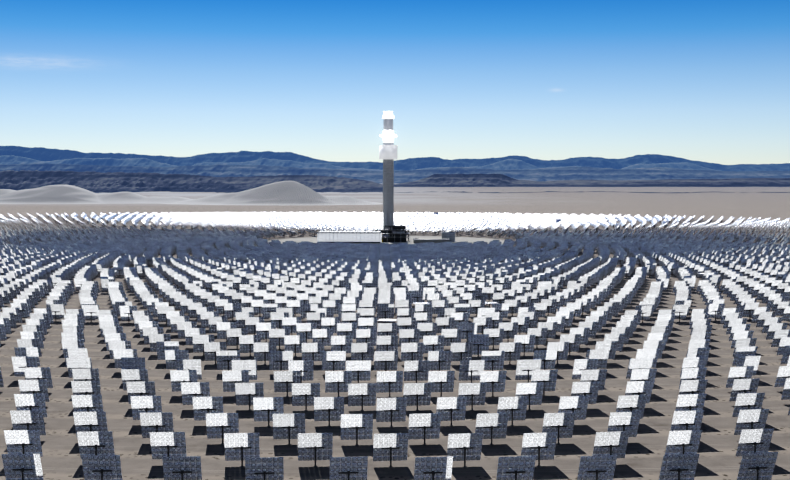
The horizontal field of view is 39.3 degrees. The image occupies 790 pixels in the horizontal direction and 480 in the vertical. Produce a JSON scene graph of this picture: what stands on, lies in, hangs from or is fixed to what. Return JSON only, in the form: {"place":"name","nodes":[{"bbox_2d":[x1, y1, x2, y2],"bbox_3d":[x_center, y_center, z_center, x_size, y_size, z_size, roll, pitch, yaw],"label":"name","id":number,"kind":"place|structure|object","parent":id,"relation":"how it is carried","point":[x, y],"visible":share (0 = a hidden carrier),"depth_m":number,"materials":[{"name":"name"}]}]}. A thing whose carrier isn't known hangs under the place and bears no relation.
{"place":"outdoors","nodes":[
{"label":"outdoors","id":0,"kind":"place"},
{"bbox_2d":[0,185,191,203],"bbox_3d":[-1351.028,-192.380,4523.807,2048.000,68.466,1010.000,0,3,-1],"label":"sand dune","id":1,"kind":"structure","parent":0,"point":[59,194],"depth_m":4254.09,"materials":[{"name":"beige sand"}]},
{"bbox_2d":[161,181,382,204],"bbox_3d":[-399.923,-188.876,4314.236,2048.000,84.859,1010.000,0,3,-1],"label":"sand dune","id":2,"kind":"structure","parent":0,"point":[287,193],"depth_m":4059.33,"materials":[{"name":"beige sand"}]},
{"bbox_2d":[317,231,381,242],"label":"building","id":3,"kind":"structure","parent":0,"point":[352,236],"depth_m":1606.69,"materials":[{"name":"white metal"}]},
{"bbox_2d":[0,155,719,170],"bbox_3d":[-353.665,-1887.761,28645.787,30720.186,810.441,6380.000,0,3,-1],"label":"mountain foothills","id":4,"kind":"structure","parent":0,"point":[509,164],"depth_m":29822.94,"materials":[{"name":"blue stone"}]},
{"bbox_2d":[0,212,789,479],"bbox_3d":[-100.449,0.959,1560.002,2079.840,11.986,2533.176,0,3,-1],"label":"heliostat field","id":5,"kind":"structure","parent":0,"point":[116,243],"depth_m":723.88,"materials":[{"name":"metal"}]},
{"bbox_2d":[0,183,789,479],"bbox_3d":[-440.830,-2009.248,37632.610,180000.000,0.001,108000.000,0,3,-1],"label":"desert ground","id":6,"kind":"structure","parent":0,"point":[61,459],"depth_m":522.46,"materials":[{"name":"beige sand"}]},
{"bbox_2d":[379,111,397,228],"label":"solar tower","id":7,"kind":"structure","parent":6,"relation":"on","point":[388,151],"depth_m":1678.64,"materials":[{"name":"concrete"}]},
{"bbox_2d":[370,214,409,241],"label":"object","id":8,"kind":"object","parent":6,"relation":"on","point":[397,233],"visible":0.79,"depth_m":1639.10,"materials":[{"name":"grey metal"}]},
{"bbox_2d":[442,231,454,241],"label":"building","id":9,"kind":"structure","parent":6,"relation":"on","point":[449,235],"depth_m":1635.94,"materials":[{"name":"silver metal"}]},
{"bbox_2d":[0,163,789,182],"bbox_3d":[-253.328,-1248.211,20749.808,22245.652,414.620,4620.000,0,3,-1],"label":"mountain range","id":10,"kind":"structure","parent":0,"point":[541,174],"depth_m":21419.01,"materials":[{"name":"blue stone"}]},
{"bbox_2d":[0,170,789,192],"bbox_3d":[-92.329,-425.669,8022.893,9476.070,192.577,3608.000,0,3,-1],"label":"hills","id":11,"kind":"structure","parent":0,"point":[100,182],"depth_m":8328.66,"materials":[{"name":"blue stone"}]},
{"bbox_2d":[0,146,789,171],"bbox_3d":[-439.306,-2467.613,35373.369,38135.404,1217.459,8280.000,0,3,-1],"label":"mountain range","id":12,"kind":"structure","parent":0,"point":[41,154],"depth_m":36849.04,"materials":[{"name":"blue stone"}]},
{"bbox_2d":[0,0,789,164],"label":"sky","id":13,"kind":"structure","parent":0,"point":[708,81],"materials":[{"name":"blue"}]},
{"bbox_2d":[413,238,449,242],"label":"control building","id":14,"kind":"structure","parent":0,"point":[416,240],"depth_m":1601.17,"materials":[{"name":"grey metal"}]},
{"bbox_2d":[394,174,789,186],"bbox_3d":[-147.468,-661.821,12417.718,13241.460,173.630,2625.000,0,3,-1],"label":"hills","id":15,"kind":"structure","parent":0,"point":[467,180],"depth_m":12560.32,"materials":[{"name":"blue stone"}]}
]}

